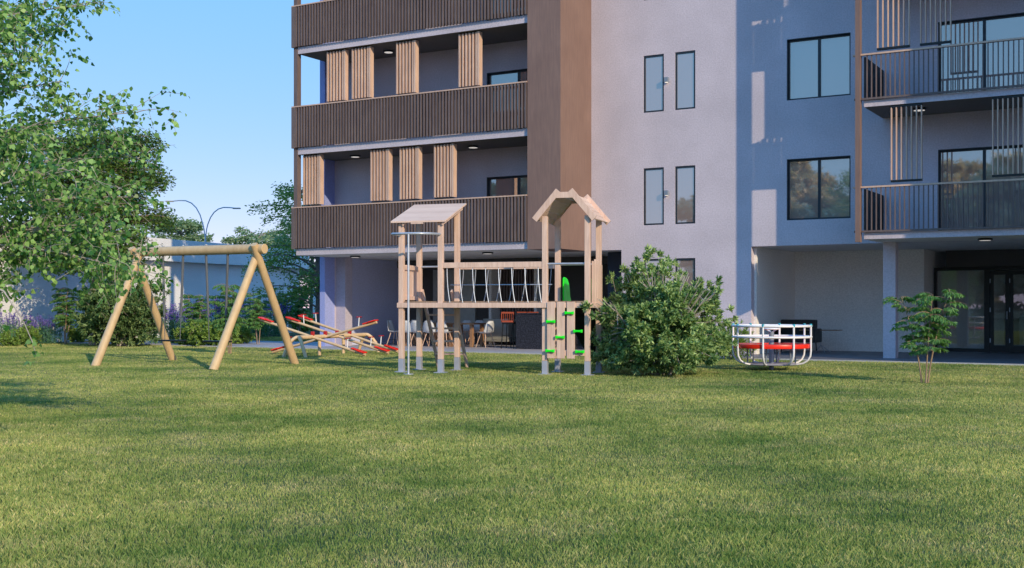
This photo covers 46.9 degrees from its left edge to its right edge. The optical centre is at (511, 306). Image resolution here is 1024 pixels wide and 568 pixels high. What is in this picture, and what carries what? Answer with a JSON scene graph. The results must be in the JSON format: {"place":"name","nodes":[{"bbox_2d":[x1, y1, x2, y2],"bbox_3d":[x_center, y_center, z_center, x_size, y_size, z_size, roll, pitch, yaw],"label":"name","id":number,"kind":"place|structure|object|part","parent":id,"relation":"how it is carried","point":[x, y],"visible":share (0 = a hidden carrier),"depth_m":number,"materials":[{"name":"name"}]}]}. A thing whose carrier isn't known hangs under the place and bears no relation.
{"place":"outdoors","nodes":[
{"label":"outdoors","id":0,"kind":"place"},
{"bbox_2d":[0,0,319,307],"label":"sky","id":1,"kind":"structure","parent":0,"point":[233,60],"materials":[{"name":"blue"}]},
{"bbox_2d":[75,341,317,346],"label":"path","id":2,"kind":"structure","parent":0,"point":[268,344],"depth_m":39.26,"materials":[{"name":"grey concrete"}]},
{"bbox_2d":[149,303,192,343],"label":"lavender","id":3,"kind":"object","parent":2,"relation":"on","point":[167,328],"visible":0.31,"depth_m":40.71,"materials":[{"name":"purple plant"}]},
{"bbox_2d":[183,295,239,322],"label":"lavender","id":4,"kind":"object","parent":2,"relation":"on","point":[215,318],"visible":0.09,"depth_m":44.28,"materials":[{"name":"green plant"}]},
{"bbox_2d":[242,293,272,343],"bbox_3d":[-8.527,0.423,39.485,1.155,1.757,1.102,0,0,-25],"label":"sapling","id":5,"kind":"object","parent":2,"relation":"on","point":[257,305],"visible":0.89,"depth_m":39.33,"materials":[{"name":"green plant"}]},
{"bbox_2d":[313,288,315,317],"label":"garden wall","id":6,"kind":"structure","parent":0,"point":[314,303],"depth_m":66.02,"materials":[{"name":"grey concrete"}]},
{"bbox_2d":[0,308,1023,567],"bbox_3d":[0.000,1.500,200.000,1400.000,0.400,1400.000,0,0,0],"label":"ground","id":7,"kind":"structure","parent":0,"point":[400,558],"depth_m":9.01,"materials":[{"name":"green plant"}]},
{"bbox_2d":[0,328,26,345],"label":"shrub","id":8,"kind":"object","parent":7,"relation":"on","point":[6,339],"visible":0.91,"depth_m":37.98,"materials":[{"name":"green plant"}]},
{"bbox_2d":[0,308,32,344],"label":"lavender","id":9,"kind":"object","parent":7,"relation":"on","point":[9,322],"visible":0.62,"depth_m":39.57,"materials":[{"name":"purple plant"}]},
{"bbox_2d":[6,318,36,344],"bbox_3d":[-16.614,0.848,39.854,1.042,0.905,1.030,0,0,-33],"label":"lavender","id":10,"kind":"object","parent":7,"relation":"on","point":[23,323],"visible":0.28,"depth_m":39.67,"materials":[{"name":"purple plant"}]},
{"bbox_2d":[17,324,42,344],"bbox_3d":[-16.186,0.955,39.491,1.025,0.736,0.915,0,0,23],"label":"shrub","id":11,"kind":"object","parent":7,"relation":"on","point":[33,331],"visible":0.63,"depth_m":39.32,"materials":[{"name":"green plant"}]},
{"bbox_2d":[18,315,53,343],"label":"lavender","id":12,"kind":"object","parent":7,"relation":"on","point":[47,333],"visible":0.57,"depth_m":40.52,"materials":[{"name":"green plant"}]},
{"bbox_2d":[30,313,63,343],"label":"lavender","id":13,"kind":"object","parent":7,"relation":"on","point":[55,334],"visible":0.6,"depth_m":40.71,"materials":[{"name":"green plant"}]},
{"bbox_2d":[49,287,83,343],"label":"sapling","id":14,"kind":"object","parent":7,"relation":"on","point":[63,317],"visible":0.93,"depth_m":40.13,"materials":[{"name":"green plant"}]},
{"bbox_2d":[63,324,87,341],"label":"shrub","id":15,"kind":"object","parent":7,"relation":"on","point":[73,334],"visible":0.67,"depth_m":41.50,"materials":[{"name":"green plant"}]},
{"bbox_2d":[9,106,177,344],"bbox_3d":[-13.978,-2.553,39.488,5.502,7.742,5.662,0,0,-2],"label":"tree","id":16,"kind":"object","parent":7,"relation":"on","point":[129,171],"visible":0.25,"depth_m":38.90,"materials":[{"name":"green plant"}]},
{"bbox_2d":[0,0,189,365],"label":"birch tree","id":17,"kind":"object","parent":7,"relation":"on","point":[16,237],"visible":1,"depth_m":12.34,"materials":[{"name":"green plant"}]},
{"bbox_2d":[71,273,171,346],"bbox_3d":[-12.625,0.069,38.096,3.131,2.516,3.066,0,0,44],"label":"round shrub","id":18,"kind":"object","parent":7,"relation":"on","point":[135,320],"visible":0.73,"depth_m":37.41,"materials":[{"name":"green plant"}]},
{"bbox_2d":[0,226,308,343],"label":"boundary wall","id":19,"kind":"structure","parent":7,"relation":"on","point":[194,282],"depth_m":49.55,"materials":[{"name":"white paint"}]},
{"bbox_2d":[149,212,213,241],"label":"tree","id":20,"kind":"object","parent":7,"relation":"on","point":[193,229],"visible":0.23,"depth_m":90.97,"materials":[{"name":"green plant"}]},
{"bbox_2d":[157,301,206,341],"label":"lavender","id":21,"kind":"object","parent":7,"relation":"on","point":[170,322],"visible":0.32,"depth_m":40.59,"materials":[{"name":"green plant"}]},
{"bbox_2d":[172,327,192,344],"bbox_3d":[-10.733,0.976,38.804,0.858,0.690,0.961,0,0,-21],"label":"shrub","id":22,"kind":"object","parent":7,"relation":"on","point":[184,334],"visible":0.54,"depth_m":38.59,"materials":[{"name":"green plant"}]},
{"bbox_2d":[91,243,298,369],"bbox_3d":[-7.038,0.002,26.156,4.063,2.725,3.163,0,0,26],"label":"swing set","id":23,"kind":"object","parent":7,"relation":"on","point":[257,250],"visible":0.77,"depth_m":25.82,"materials":[{"name":"brown wood"}]},
{"bbox_2d":[179,294,214,329],"bbox_3d":[-10.382,0.447,38.824,1.071,1.708,1.123,0,0,-31],"label":"sapling","id":24,"kind":"object","parent":7,"relation":"on","point":[197,309],"visible":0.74,"depth_m":38.71,"materials":[{"name":"green plant"}]},
{"bbox_2d":[183,320,216,346],"bbox_3d":[-10.016,0.868,38.137,1.144,0.920,1.281,0,0,-26],"label":"shrub","id":25,"kind":"object","parent":7,"relation":"on","point":[197,334],"visible":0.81,"depth_m":37.86,"materials":[{"name":"green plant"}]},
{"bbox_2d":[165,200,240,241],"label":"street lamp","id":26,"kind":"object","parent":7,"relation":"on","point":[200,215],"visible":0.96,"depth_m":71.97,"materials":[{"name":"metal"}]},
{"bbox_2d":[193,297,247,326],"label":"lavender","id":27,"kind":"object","parent":7,"relation":"on","point":[243,317],"visible":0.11,"depth_m":45.03,"materials":[{"name":"green plant"}]},
{"bbox_2d":[202,319,239,345],"bbox_3d":[-9.428,0.847,38.108,1.345,0.965,1.201,0,0,-17],"label":"shrub","id":28,"kind":"object","parent":7,"relation":"on","point":[217,335],"visible":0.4,"depth_m":37.88,"materials":[{"name":"green plant"}]},
{"bbox_2d":[205,284,247,353],"bbox_3d":[-7.678,0.350,32.031,1.194,1.904,1.252,0,0,40],"label":"sapling","id":29,"kind":"object","parent":7,"relation":"on","point":[220,324],"visible":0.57,"depth_m":31.83,"materials":[{"name":"green plant"}]},
{"bbox_2d":[232,322,255,343],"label":"shrub","id":30,"kind":"object","parent":7,"relation":"on","point":[245,334],"visible":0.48,"depth_m":40.03,"materials":[{"name":"green plant"}]},
{"bbox_2d":[223,297,272,336],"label":"lavender","id":31,"kind":"object","parent":7,"relation":"on","point":[263,329],"visible":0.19,"depth_m":49.15,"materials":[{"name":"green plant"}]},
{"bbox_2d":[220,225,286,247],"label":"tree","id":32,"kind":"object","parent":7,"relation":"on","point":[268,236],"visible":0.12,"depth_m":94.05,"materials":[{"name":"green plant"}]},
{"bbox_2d":[251,323,270,335],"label":"shrub","id":33,"kind":"object","parent":7,"relation":"on","point":[261,329],"visible":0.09,"depth_m":50.04,"materials":[{"name":"green plant"}]},
{"bbox_2d":[245,299,291,335],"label":"lavender","id":34,"kind":"object","parent":7,"relation":"on","point":[274,332],"visible":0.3,"depth_m":51.37,"materials":[{"name":"green plant"}]},
{"bbox_2d":[265,302,290,334],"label":"lavender","id":35,"kind":"object","parent":7,"relation":"on","point":[273,319],"visible":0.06,"depth_m":53.90,"materials":[{"name":"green plant"}]},
{"bbox_2d":[241,179,319,334],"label":"tree","id":36,"kind":"object","parent":7,"relation":"on","point":[314,283],"visible":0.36,"depth_m":45.72,"materials":[{"name":"green plant"}]},
{"bbox_2d":[273,292,298,323],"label":"sapling","id":37,"kind":"object","parent":7,"relation":"on","point":[288,311],"visible":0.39,"depth_m":52.51,"materials":[{"name":"green plant"}]},
{"bbox_2d":[271,217,315,317],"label":"tree","id":38,"kind":"object","parent":7,"relation":"on","point":[311,269],"visible":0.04,"depth_m":69.69,"materials":[{"name":"green plant"}]},
{"bbox_2d":[288,318,303,330],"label":"shrub","id":39,"kind":"object","parent":7,"relation":"on","point":[293,326],"visible":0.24,"depth_m":57.86,"materials":[{"name":"green plant"}]},
{"bbox_2d":[284,286,311,334],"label":"sapling","id":40,"kind":"object","parent":7,"relation":"on","point":[299,311],"visible":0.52,"depth_m":53.69,"materials":[{"name":"green plant"}]},
{"bbox_2d":[301,313,313,331],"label":"shrub","id":41,"kind":"object","parent":7,"relation":"on","point":[304,329],"visible":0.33,"depth_m":59.55,"materials":[{"name":"green plant"}]},
{"bbox_2d":[258,313,397,357],"bbox_3d":[-4.821,0.749,31.653,3.243,1.134,3.841,0,0,22],"label":"seesaw","id":42,"kind":"object","parent":7,"relation":"on","point":[343,334],"visible":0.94,"depth_m":31.34,"materials":[{"name":"beige wood"}]},
{"bbox_2d":[391,188,610,375],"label":"playground tower","id":43,"kind":"structure","parent":7,"relation":"on","point":[555,206],"depth_m":22.90,"materials":[{"name":"wood"}]},
{"bbox_2d":[67,342,1023,365],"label":"kerb","id":44,"kind":"structure","parent":7,"relation":"on","point":[541,353],"depth_m":28.87,"materials":[{"name":"grey concrete"}]},
{"bbox_2d":[579,244,738,375],"bbox_3d":[2.760,0.064,22.374,2.852,2.526,3.130,0,0,31],"label":"round shrub","id":45,"kind":"object","parent":7,"relation":"on","point":[659,326],"visible":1,"depth_m":21.92,"materials":[{"name":"green plant"}]},
{"bbox_2d":[716,319,757,359],"bbox_3d":[5.379,0.810,28.730,1.290,1.087,1.204,0,0,-18],"label":"shrub","id":46,"kind":"object","parent":7,"relation":"on","point":[743,332],"visible":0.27,"depth_m":28.57,"materials":[{"name":"green plant"}]},
{"bbox_2d":[731,323,811,369],"bbox_3d":[5.285,0.828,24.036,1.626,0.945,1.626,0,0,0],"label":"merry go round","id":47,"kind":"object","parent":7,"relation":"on","point":[771,345],"visible":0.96,"depth_m":23.69,"materials":[{"name":"white paint"}]},
{"bbox_2d":[882,289,967,382],"bbox_3d":[6.964,0.502,19.890,1.381,1.600,0.946,0,0,14],"label":"sapling","id":48,"kind":"object","parent":7,"relation":"on","point":[926,333],"visible":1,"depth_m":19.84,"materials":[{"name":"green plant"}]},
{"bbox_2d":[294,343,744,356],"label":"patio","id":49,"kind":"structure","parent":0,"point":[477,348],"depth_m":35.43,"materials":[{"name":"grey concrete"}]},
{"bbox_2d":[386,320,397,344],"bbox_3d":[-3.781,0.860,37.974,0.510,0.825,0.458,0,0,23],"label":"shell chair","id":50,"kind":"object","parent":49,"relation":"on","point":[390,325],"visible":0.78,"depth_m":38.05,"materials":[{"name":"white plastic"}]},
{"bbox_2d":[405,320,415,346],"bbox_3d":[-3.290,0.860,37.367,0.458,0.825,0.510,0,0,24],"label":"shell chair","id":51,"kind":"object","parent":49,"relation":"on","point":[410,331],"visible":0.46,"depth_m":37.19,"materials":[{"name":"white plastic"}]},
{"bbox_2d":[410,320,428,345],"bbox_3d":[-2.951,0.860,37.171,0.458,0.825,0.510,0,0,36],"label":"shell chair","id":52,"kind":"object","parent":49,"relation":"on","point":[413,325],"visible":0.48,"depth_m":37.05,"materials":[{"name":"white plastic"}]},
{"bbox_2d":[405,322,447,345],"bbox_3d":[-2.778,0.897,37.804,1.500,0.745,0.840,0,0,30],"label":"dining table","id":53,"kind":"object","parent":49,"relation":"on","point":[435,337],"visible":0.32,"depth_m":37.74,"materials":[{"name":"brown wood"}]},
{"bbox_2d":[422,321,437,345],"bbox_3d":[-2.537,0.860,36.931,0.458,0.825,0.510,0,0,27],"label":"shell chair","id":54,"kind":"object","parent":49,"relation":"on","point":[425,327],"visible":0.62,"depth_m":36.81,"materials":[{"name":"white plastic"}]},
{"bbox_2d":[436,321,453,345],"bbox_3d":[-2.115,0.860,36.745,0.458,0.825,0.510,0,0,30],"label":"shell chair","id":55,"kind":"object","parent":49,"relation":"on","point":[446,331],"visible":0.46,"depth_m":36.61,"materials":[{"name":"black paint"}]},
{"bbox_2d":[446,323,485,346],"bbox_3d":[-1.435,0.897,37.028,1.079,0.745,0.840,0,0,30],"label":"dining table","id":56,"kind":"object","parent":49,"relation":"on","point":[450,344],"visible":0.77,"depth_m":36.91,"materials":[{"name":"brown wood"}]},
{"bbox_2d":[462,320,470,345],"bbox_3d":[-1.540,0.860,37.880,0.458,0.825,0.510,0,0,30],"label":"shell chair","id":57,"kind":"object","parent":49,"relation":"on","point":[466,328],"visible":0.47,"depth_m":38.02,"materials":[{"name":"black paint"}]},
{"bbox_2d":[466,320,484,345],"bbox_3d":[-1.132,0.860,37.645,0.458,0.825,0.510,0,0,30],"label":"shell chair","id":58,"kind":"object","parent":49,"relation":"on","point":[476,328],"visible":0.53,"depth_m":37.81,"materials":[{"name":"black paint"}]},
{"bbox_2d":[476,321,495,347],"bbox_3d":[-0.787,0.860,36.357,0.510,0.825,0.458,0,0,43],"label":"shell chair","id":59,"kind":"object","parent":49,"relation":"on","point":[489,327],"visible":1,"depth_m":36.20,"materials":[{"name":"white plastic"}]},
{"bbox_2d":[483,319,515,344],"bbox_3d":[-0.413,0.840,38.621,0.950,0.860,0.520,0,0,30],"label":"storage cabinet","id":60,"kind":"object","parent":49,"relation":"on","point":[497,334],"visible":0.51,"depth_m":38.36,"materials":[{"name":"black metal"}]},
{"bbox_3d":[-0.404,0.850,38.326,0.540,0.480,0.019,0,0,30],"label":"door","id":61,"kind":"part","parent":60,"relation":"part of","materials":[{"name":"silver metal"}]},
{"bbox_2d":[501,312,515,348],"bbox_3d":[-0.063,0.721,35.485,0.431,1.101,0.431,0,0,21],"label":"bar stool","id":62,"kind":"object","parent":49,"relation":"on","point":[507,321],"visible":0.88,"depth_m":35.33,"materials":[{"name":"black paint"}]},
{"bbox_2d":[510,312,527,347],"bbox_3d":[0.234,0.721,36.123,0.431,1.101,0.431,0,0,30],"label":"bar stool","id":63,"kind":"object","parent":49,"relation":"on","point":[512,329],"visible":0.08,"depth_m":36.05,"materials":[{"name":"red"}]},
{"bbox_2d":[515,313,576,349],"bbox_3d":[1.034,0.735,34.921,1.790,1.070,0.660,0,0,30],"label":"bar counter","id":64,"kind":"object","parent":49,"relation":"on","point":[528,330],"visible":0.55,"depth_m":34.84,"materials":[{"name":"stone"}]},
{"bbox_2d":[291,0,1023,357],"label":"apartment building","id":65,"kind":"structure","parent":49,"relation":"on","point":[847,166],"depth_m":32.37,"materials":[{"name":"paint"}]},
{"bbox_2d":[487,0,524,20],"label":"balcony door","id":66,"kind":"structure","parent":65,"relation":"in","point":[490,0],"depth_m":34.98,"materials":[{"name":"metal"}]},
{"bbox_2d":[487,175,526,242],"bbox_3d":[0.280,-2.815,34.574,2.288,2.030,0.156,0,0,30],"label":"balcony door","id":67,"kind":"structure","parent":65,"relation":"in","point":[503,185],"depth_m":34.88,"materials":[{"name":"glass"}]},
{"bbox_2d":[487,69,526,131],"bbox_3d":[0.280,-5.915,34.574,2.288,2.030,0.156,0,0,30],"label":"balcony door","id":68,"kind":"structure","parent":65,"relation":"in","point":[519,75],"depth_m":34.88,"materials":[{"name":"glass"}]},
{"bbox_2d":[644,259,661,285],"bbox_3d":[3.912,-0.600,32.434,0.596,1.396,0.060,0,0,30],"label":"window","id":69,"kind":"structure","parent":65,"relation":"in","point":[656,261],"depth_m":32.44,"materials":[{"name":"glass"}]},
{"bbox_2d":[644,167,663,224],"bbox_3d":[3.912,-3.015,32.434,0.596,1.566,0.060,0,0,30],"label":"window","id":70,"kind":"structure","parent":65,"relation":"in","point":[653,177],"depth_m":32.43,"materials":[{"name":"glass"}]},
{"bbox_2d":[644,54,663,112],"bbox_3d":[3.912,-6.115,32.434,0.596,1.566,0.060,0,0,30],"label":"window","id":71,"kind":"structure","parent":65,"relation":"in","point":[653,64],"depth_m":32.43,"materials":[{"name":"glass"}]},
{"bbox_2d":[675,165,694,223],"bbox_3d":[4.708,-3.015,31.974,0.576,1.566,0.060,0,0,30],"label":"window","id":72,"kind":"structure","parent":65,"relation":"in","point":[684,175],"depth_m":31.97,"materials":[{"name":"glass"}]},
{"bbox_2d":[675,50,694,109],"bbox_3d":[4.708,-6.115,31.974,0.576,1.566,0.060,0,0,30],"label":"window","id":73,"kind":"structure","parent":65,"relation":"in","point":[684,61],"depth_m":31.97,"materials":[{"name":"glass"}]},
{"bbox_2d":[675,258,694,286],"bbox_3d":[4.708,-0.600,31.974,0.576,1.396,0.060,0,0,30],"label":"window","id":74,"kind":"structure","parent":65,"relation":"in","point":[688,264],"depth_m":31.93,"materials":[{"name":"glass"}]},
{"bbox_2d":[787,155,850,219],"bbox_3d":[7.859,-3.010,30.198,1.632,1.580,0.156,0,0,30],"label":"window","id":75,"kind":"structure","parent":65,"relation":"in","point":[819,187],"depth_m":30.21,"materials":[{"name":"glass"}]},
{"bbox_2d":[787,32,850,100],"bbox_3d":[7.859,-6.110,30.198,1.632,1.580,0.156,0,0,30],"label":"window","id":76,"kind":"structure","parent":65,"relation":"in","point":[817,66],"depth_m":30.21,"materials":[{"name":"glass"}]},
{"bbox_2d":[938,144,1023,230],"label":"balcony door","id":77,"kind":"structure","parent":65,"relation":"in","point":[961,164],"depth_m":28.31,"materials":[{"name":"glass"}]},
{"bbox_2d":[938,12,1023,93],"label":"balcony door","id":78,"kind":"structure","parent":65,"relation":"in","point":[1006,26],"depth_m":28.23,"materials":[{"name":"glass"}]},
{"bbox_2d":[990,270,1008,351],"bbox_3d":[13.457,0.135,32.588,0.500,2.250,0.120,0,0,30],"label":"entrance door","id":79,"kind":"structure","parent":65,"relation":"in","point":[993,348],"depth_m":32.58,"materials":[{"name":"black paint"}]},
{"bbox_2d":[1009,270,1023,351],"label":"entrance door","id":80,"kind":"structure","parent":65,"relation":"in","point":[1012,348],"depth_m":32.40,"materials":[{"name":"black paint"}]},
{"bbox_2d":[740,350,1023,363],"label":"pavement","id":81,"kind":"structure","parent":0,"point":[987,357],"depth_m":29.80,"materials":[{"name":"concrete"}]},
{"bbox_2d":[772,319,821,352],"bbox_3d":[7.785,0.821,32.398,1.260,0.901,0.800,0,0,30],"label":"settee","id":82,"kind":"object","parent":81,"relation":"on","point":[816,335],"visible":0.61,"depth_m":32.44,"materials":[{"name":"black paint"}]},
{"bbox_2d":[799,330,841,351],"bbox_3d":[8.503,0.963,32.503,1.040,0.629,0.600,0,0,30],"label":"side table","id":83,"kind":"object","parent":81,"relation":"on","point":[820,342],"visible":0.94,"depth_m":32.37,"materials":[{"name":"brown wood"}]}
]}

